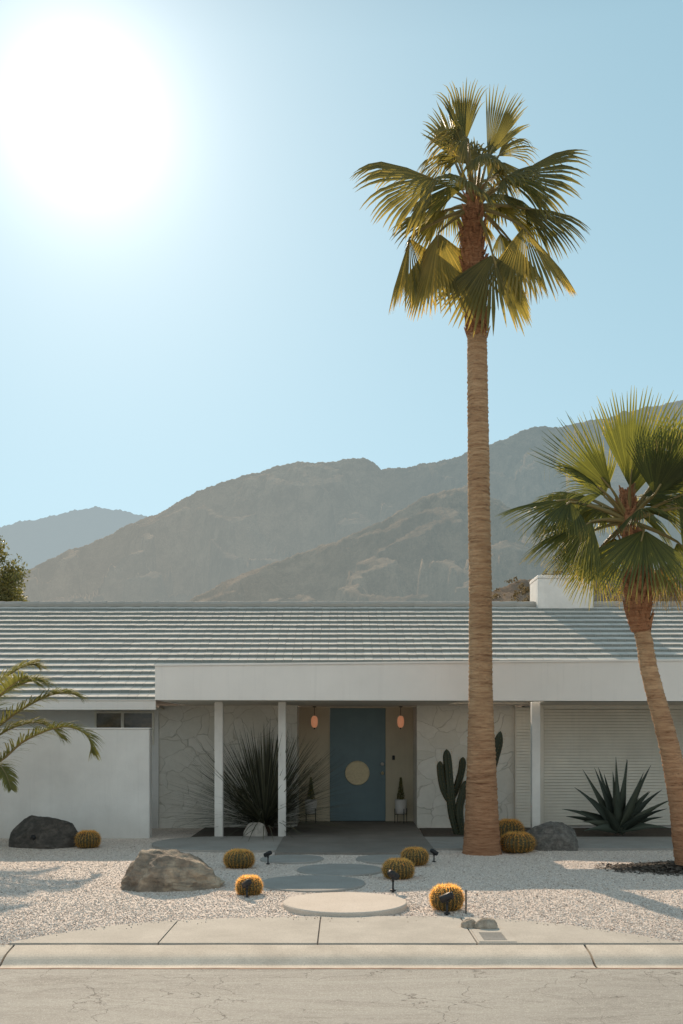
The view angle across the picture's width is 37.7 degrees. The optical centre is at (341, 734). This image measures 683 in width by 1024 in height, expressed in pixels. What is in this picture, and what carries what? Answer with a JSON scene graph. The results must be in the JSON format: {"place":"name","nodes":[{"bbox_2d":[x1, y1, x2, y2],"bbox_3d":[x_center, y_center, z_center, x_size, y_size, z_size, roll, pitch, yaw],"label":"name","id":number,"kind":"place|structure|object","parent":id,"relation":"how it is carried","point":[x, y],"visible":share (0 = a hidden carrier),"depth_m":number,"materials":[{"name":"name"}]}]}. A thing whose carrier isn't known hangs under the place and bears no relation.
{"place":"outdoors","nodes":[
{"label":"outdoors","id":0,"kind":"place"},
{"bbox_2d":[0,506,146,575],"bbox_3d":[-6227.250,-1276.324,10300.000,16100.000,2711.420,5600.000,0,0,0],"label":"mountains","id":1,"kind":"structure","parent":0,"point":[32,544],"depth_m":11288.90,"materials":[{"name":"grey stone"}]},
{"bbox_2d":[0,969,682,1023],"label":"road","id":2,"kind":"structure","parent":0,"point":[341,996],"depth_m":6.74,"materials":[{"name":"grey asphalt"}]},
{"bbox_2d":[0,945,682,967],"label":"kerb","id":3,"kind":"structure","parent":2,"relation":"on","point":[341,956],"depth_m":7.72,"materials":[{"name":"concrete"}]},
{"bbox_2d":[0,968,682,968],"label":"gutter seam","id":4,"kind":"object","parent":2,"relation":"on","point":[341,968],"visible":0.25,"depth_m":7.54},
{"bbox_2d":[0,828,682,944],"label":"gravel ground","id":5,"kind":"structure","parent":0,"point":[164,832],"depth_m":11.06,"materials":[{"name":"beige gravel"}]},
{"bbox_2d":[0,536,30,601],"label":"tree","id":6,"kind":"object","parent":5,"relation":"on","point":[11,577],"visible":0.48,"depth_m":27.00,"materials":[{"name":"green plant"}]},
{"bbox_2d":[8,815,77,848],"bbox_3d":[-4.478,1.577,15.143,1.096,0.715,0.822,0,0,0],"label":"boulder","id":7,"kind":"object","parent":5,"relation":"on","point":[51,833],"visible":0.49,"depth_m":14.88,"materials":[{"name":"grey stone"}]},
{"bbox_2d":[0,658,105,792],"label":"palm tree","id":8,"kind":"object","parent":5,"relation":"on","point":[9,685],"visible":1,"depth_m":14.41,"materials":[{"name":"green plant"}]},
{"bbox_2d":[0,728,152,837],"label":"garden wall","id":9,"kind":"structure","parent":5,"relation":"on","point":[108,794],"depth_m":16.20,"materials":[{"name":"paint"}]},
{"bbox_2d":[73,829,100,847],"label":"barrel cactus","id":10,"kind":"object","parent":5,"relation":"on","point":[88,839],"visible":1,"depth_m":14.74,"materials":[{"name":"yellow plant"}]},
{"bbox_2d":[120,849,224,891],"bbox_3d":[-1.868,1.577,11.060,1.185,0.643,0.862,0,0,0],"label":"boulder","id":11,"kind":"object","parent":5,"relation":"on","point":[157,870],"visible":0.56,"depth_m":10.79,"materials":[{"name":"grey stone"}]},
{"bbox_2d":[222,848,256,868],"bbox_3d":[-1.291,1.553,12.605,0.457,0.273,0.461,0,0,-13],"label":"barrel cactus","id":12,"kind":"object","parent":5,"relation":"on","point":[237,858],"visible":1,"depth_m":12.48,"materials":[{"name":"plant"}]},
{"bbox_2d":[241,879,251,897],"bbox_3d":[-0.970,1.595,10.248,0.066,0.249,0.132,0,0,-36],"label":"garden spotlight","id":13,"kind":"object","parent":5,"relation":"on","point":[246,883],"visible":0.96,"depth_m":10.22,"materials":[{"name":"black metal"}]},
{"bbox_2d":[234,873,263,895],"bbox_3d":[-0.962,1.568,10.449,0.330,0.243,0.327,0,0,0],"label":"barrel cactus","id":14,"kind":"object","parent":5,"relation":"on","point":[255,887],"visible":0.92,"depth_m":10.37,"materials":[{"name":"yellow plant"}]},
{"bbox_2d":[160,716,366,840],"bbox_3d":[-1.340,0.694,17.021,4.022,2.051,3.805,0,0,0],"label":"sotol plant","id":15,"kind":"object","parent":5,"relation":"on","point":[262,789],"visible":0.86,"depth_m":16.77,"materials":[{"name":"green plant"}]},
{"bbox_2d":[263,851,271,864],"bbox_3d":[-0.954,1.603,12.947,0.118,0.221,0.058,0,0,31],"label":"garden spotlight","id":16,"kind":"object","parent":5,"relation":"on","point":[267,854],"visible":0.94,"depth_m":12.93,"materials":[{"name":"black metal"}]},
{"bbox_2d":[260,855,323,863],"bbox_3d":[-0.663,1.677,13.415,0.860,0.046,0.860,0,0,0],"label":"stepping stone","id":17,"kind":"object","parent":5,"relation":"on","point":[292,859],"visible":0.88,"depth_m":13.29,"materials":[{"name":"concrete"}]},
{"bbox_2d":[262,875,365,892],"bbox_3d":[-0.331,1.677,11.206,1.200,0.046,1.200,0,0,0],"label":"stepping stone","id":18,"kind":"object","parent":5,"relation":"on","point":[314,883],"visible":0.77,"depth_m":11.14,"materials":[{"name":"concrete"}]},
{"bbox_2d":[297,864,381,875],"bbox_3d":[-0.018,1.677,12.337,1.060,0.046,1.060,0,0,0],"label":"stepping stone","id":19,"kind":"object","parent":5,"relation":"on","point":[344,869],"visible":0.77,"depth_m":12.25,"materials":[{"name":"concrete"}]},
{"bbox_2d":[0,575,682,835],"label":"house","id":20,"kind":"structure","parent":5,"relation":"on","point":[570,703],"depth_m":17.96,"materials":[{"name":"paint"}]},
{"bbox_2d":[94,711,122,727],"bbox_3d":[-4.167,-0.125,17.913,0.508,0.591,0.035,0,0,0],"label":"window","id":21,"kind":"structure","parent":20,"relation":"in","point":[102,719],"depth_m":17.91,"materials":[{"name":"grey glass"}]},
{"bbox_2d":[123,711,153,744],"bbox_3d":[-3.635,-0.125,17.913,0.553,0.591,0.035,0,0,0],"label":"window","id":22,"kind":"structure","parent":20,"relation":"in","point":[131,719],"depth_m":17.91,"materials":[{"name":"grey glass"}]},
{"bbox_2d":[311,706,317,728],"bbox_3d":[-0.502,-0.320,18.550,0.124,0.430,0.124,0,0,0],"label":"pendant lamp","id":23,"kind":"object","parent":20,"relation":"hanging from","point":[314,721],"visible":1,"depth_m":18.51,"materials":[{"name":"orange glass"}]},
{"bbox_2d":[330,708,384,820],"bbox_3d":[0.308,0.557,18.942,1.052,2.135,0.155,0,0,0],"label":"door","id":24,"kind":"structure","parent":20,"relation":"in","point":[357,733],"depth_m":18.96,"materials":[{"name":"paint"}]},
{"bbox_2d":[397,706,403,728],"bbox_3d":[1.097,-0.320,18.550,0.124,0.430,0.124,0,0,0],"label":"pendant lamp","id":25,"kind":"object","parent":20,"relation":"hanging from","point":[400,721],"visible":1,"depth_m":18.51,"materials":[{"name":"orange glass"}]},
{"bbox_2d":[540,705,682,824],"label":"garage door","id":26,"kind":"structure","parent":20,"relation":"in","point":[574,739],"depth_m":17.89,"materials":[{"name":"white metal"}]},
{"bbox_2d":[283,892,406,916],"bbox_3d":[0.034,1.660,9.723,1.210,0.080,1.210,0,0,0],"label":"stepping stone","id":27,"kind":"object","parent":5,"relation":"on","point":[345,904],"visible":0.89,"depth_m":9.56,"materials":[{"name":"concrete"}]},
{"bbox_2d":[275,821,434,854],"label":"porch floor","id":28,"kind":"structure","parent":5,"relation":"on","point":[382,838],"depth_m":15.66,"materials":[{"name":"concrete"}]},
{"bbox_2d":[305,777,316,822],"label":"potted plant","id":29,"kind":"object","parent":28,"relation":"on","point":[313,802],"visible":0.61,"depth_m":18.55,"materials":[{"name":"green plant"}]},
{"bbox_2d":[394,777,406,822],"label":"potted plant","id":30,"kind":"object","parent":28,"relation":"on","point":[400,805],"visible":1,"depth_m":18.57,"materials":[{"name":"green plant"}]},
{"bbox_2d":[356,855,400,864],"bbox_3d":[0.623,1.677,13.415,0.860,0.046,0.860,0,0,0],"label":"stepping stone","id":31,"kind":"object","parent":5,"relation":"on","point":[376,859],"visible":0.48,"depth_m":13.39,"materials":[{"name":"concrete"}]},
{"bbox_2d":[387,870,399,892],"bbox_3d":[0.553,1.583,10.707,0.076,0.289,0.154,0,0,38],"label":"garden spotlight","id":32,"kind":"object","parent":5,"relation":"on","point":[393,875],"visible":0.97,"depth_m":10.69,"materials":[{"name":"black metal"}]},
{"bbox_2d":[381,857,415,879],"bbox_3d":[0.660,1.552,11.658,0.440,0.275,0.436,0,0,25],"label":"barrel cactus","id":33,"kind":"object","parent":5,"relation":"on","point":[403,868],"visible":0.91,"depth_m":11.55,"materials":[{"name":"plant"}]},
{"bbox_2d":[152,836,672,852],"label":"walkway","id":34,"kind":"structure","parent":5,"relation":"on","point":[255,844],"depth_m":15.13,"materials":[{"name":"concrete"}]},
{"bbox_2d":[399,846,430,865],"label":"barrel cactus","id":35,"kind":"object","parent":5,"relation":"on","point":[418,856],"visible":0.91,"depth_m":12.77,"materials":[{"name":"yellow plant"}]},
{"bbox_2d":[193,827,671,836],"bbox_3d":[5.775,1.689,17.060,16.450,0.062,1.780,0,0,0],"label":"planting bed","id":36,"kind":"object","parent":5,"relation":"on","point":[579,832],"visible":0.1,"depth_m":17.00,"materials":[{"name":"soil"}]},
{"bbox_2d":[243,822,267,835],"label":"rock","id":37,"kind":"object","parent":36,"relation":"on","point":[258,830],"visible":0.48,"depth_m":16.24,"materials":[{"name":"grey stone"}]},
{"bbox_2d":[435,731,505,834],"bbox_3d":[2.169,0.846,16.745,1.209,1.841,0.339,0,0,-13],"label":"columnar cactus","id":38,"kind":"object","parent":36,"relation":"on","point":[449,787],"visible":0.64,"depth_m":16.65,"materials":[{"name":"green plant"}]},
{"bbox_2d":[564,760,667,834],"bbox_3d":[4.477,0.999,16.401,1.724,1.277,1.204,0,0,0],"label":"agave","id":39,"kind":"object","parent":36,"relation":"on","point":[616,814],"visible":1,"depth_m":16.29,"materials":[{"name":"green plant"}]},
{"bbox_2d":[430,848,438,861],"bbox_3d":[1.218,1.603,13.148,0.118,0.221,0.058,0,0,34],"label":"garden spotlight","id":40,"kind":"object","parent":5,"relation":"on","point":[433,852],"visible":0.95,"depth_m":13.13,"materials":[{"name":"black metal"}]},
{"bbox_2d":[428,882,464,910],"bbox_3d":[1.010,1.548,9.577,0.380,0.282,0.384,0,0,38],"label":"barrel cactus","id":41,"kind":"object","parent":5,"relation":"on","point":[456,902],"visible":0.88,"depth_m":9.48,"materials":[{"name":"yellow plant"}]},
{"bbox_2d":[439,892,453,914],"bbox_3d":[0.982,1.591,9.331,0.140,0.263,0.069,0,0,20],"label":"garden spotlight","id":42,"kind":"object","parent":5,"relation":"on","point":[446,897],"visible":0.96,"depth_m":9.31,"materials":[{"name":"black metal"}]},
{"bbox_2d":[465,890,466,913],"bbox_3d":[1.168,1.587,9.382,0.024,0.265,0.024,0,0,9],"label":"irrigation riser","id":43,"kind":"object","parent":5,"relation":"on","point":[465,901],"visible":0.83,"depth_m":9.37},
{"bbox_2d":[350,78,591,855],"bbox_3d":[1.855,-3.696,14.205,3.503,10.929,2.486,0,0,0],"label":"palm tree","id":44,"kind":"object","parent":5,"relation":"on","point":[443,267],"visible":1,"depth_m":13.99,"materials":[{"name":"green plant"}]},
{"bbox_2d":[499,818,525,837],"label":"barrel cactus","id":45,"kind":"object","parent":5,"relation":"on","point":[506,825],"visible":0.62,"depth_m":15.89,"materials":[{"name":"yellow plant"}]},
{"bbox_2d":[500,830,536,852],"bbox_3d":[2.515,1.525,14.291,0.588,0.332,0.593,0,0,-39],"label":"barrel cactus","id":46,"kind":"object","parent":5,"relation":"on","point":[516,842],"visible":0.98,"depth_m":14.13,"materials":[{"name":"yellow plant"}]},
{"bbox_2d":[526,821,578,850],"bbox_3d":[3.051,1.585,14.728,0.835,0.624,0.656,0,0,0],"label":"boulder","id":47,"kind":"object","parent":5,"relation":"on","point":[554,836],"visible":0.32,"depth_m":14.48,"materials":[{"name":"grey stone"}]},
{"bbox_2d":[594,860,682,875],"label":"mulch","id":48,"kind":"object","parent":5,"relation":"on","point":[668,865],"visible":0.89,"depth_m":12.40,"materials":[{"name":"soil"}]},
{"bbox_2d":[624,865,681,872],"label":"soil patch","id":49,"kind":"object","parent":5,"relation":"on","point":[664,871],"visible":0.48,"depth_m":12.34,"materials":[{"name":"brown soil"}]},
{"bbox_2d":[496,385,682,867],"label":"palm tree","id":50,"kind":"object","parent":49,"relation":"on","point":[642,454],"visible":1,"depth_m":12.12,"materials":[{"name":"green plant"}]},
{"bbox_2d":[0,0,682,526],"label":"sky","id":51,"kind":"structure","parent":0,"point":[197,287],"materials":[{"name":"blue"}]},
{"bbox_2d":[8,916,682,944],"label":"sidewalk","id":52,"kind":"structure","parent":0,"point":[402,930],"depth_m":8.34,"materials":[{"name":"concrete"}]},
{"bbox_2d":[158,918,477,944],"bbox_3d":[0.035,1.698,8.560,5.287,0.063,1.180,0,0,0],"label":"pavement joint","id":53,"kind":"object","parent":52,"relation":"on","point":[319,932],"visible":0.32,"depth_m":8.38,"materials":[{"name":"grey concrete"}]},
{"bbox_2d":[461,918,475,928],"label":"rock","id":54,"kind":"object","parent":53,"relation":"on","point":[467,923],"visible":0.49,"depth_m":8.59,"materials":[{"name":"grey stone"}]},
{"bbox_2d":[474,917,497,928],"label":"rock","id":55,"kind":"object","parent":52,"relation":"on","point":[486,923],"visible":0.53,"depth_m":8.53,"materials":[{"name":"grey stone"}]},
{"bbox_2d":[471,929,516,941],"bbox_3d":[1.250,1.670,8.245,0.300,0.040,0.510,0,0,0],"label":"utility cover","id":56,"kind":"object","parent":52,"relation":"in","point":[493,935],"visible":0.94,"depth_m":8.24,"materials":[{"name":"concrete"}]},
{"bbox_2d":[16,400,682,601],"bbox_3d":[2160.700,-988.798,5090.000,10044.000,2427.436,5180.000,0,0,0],"label":"mountains","id":57,"kind":"structure","parent":0,"point":[199,542],"depth_m":5569.02,"materials":[{"name":"grey stone"}]},
{"bbox_2d":[190,486,682,601],"bbox_3d":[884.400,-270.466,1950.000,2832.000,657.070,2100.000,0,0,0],"label":"foothills","id":58,"kind":"structure","parent":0,"point":[418,550],"depth_m":2070.44,"materials":[{"name":"grey stone"}]},
{"bbox_2d":[492,574,682,601],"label":"hill","id":59,"kind":"structure","parent":0,"point":[508,591],"depth_m":145.06,"materials":[{"name":"stone"}]},
{"bbox_2d":[492,566,682,601],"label":"desert scrub","id":60,"kind":"object","parent":59,"relation":"on","point":[524,591],"visible":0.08,"depth_m":142.36,"materials":[{"name":"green plant"}]}
]}

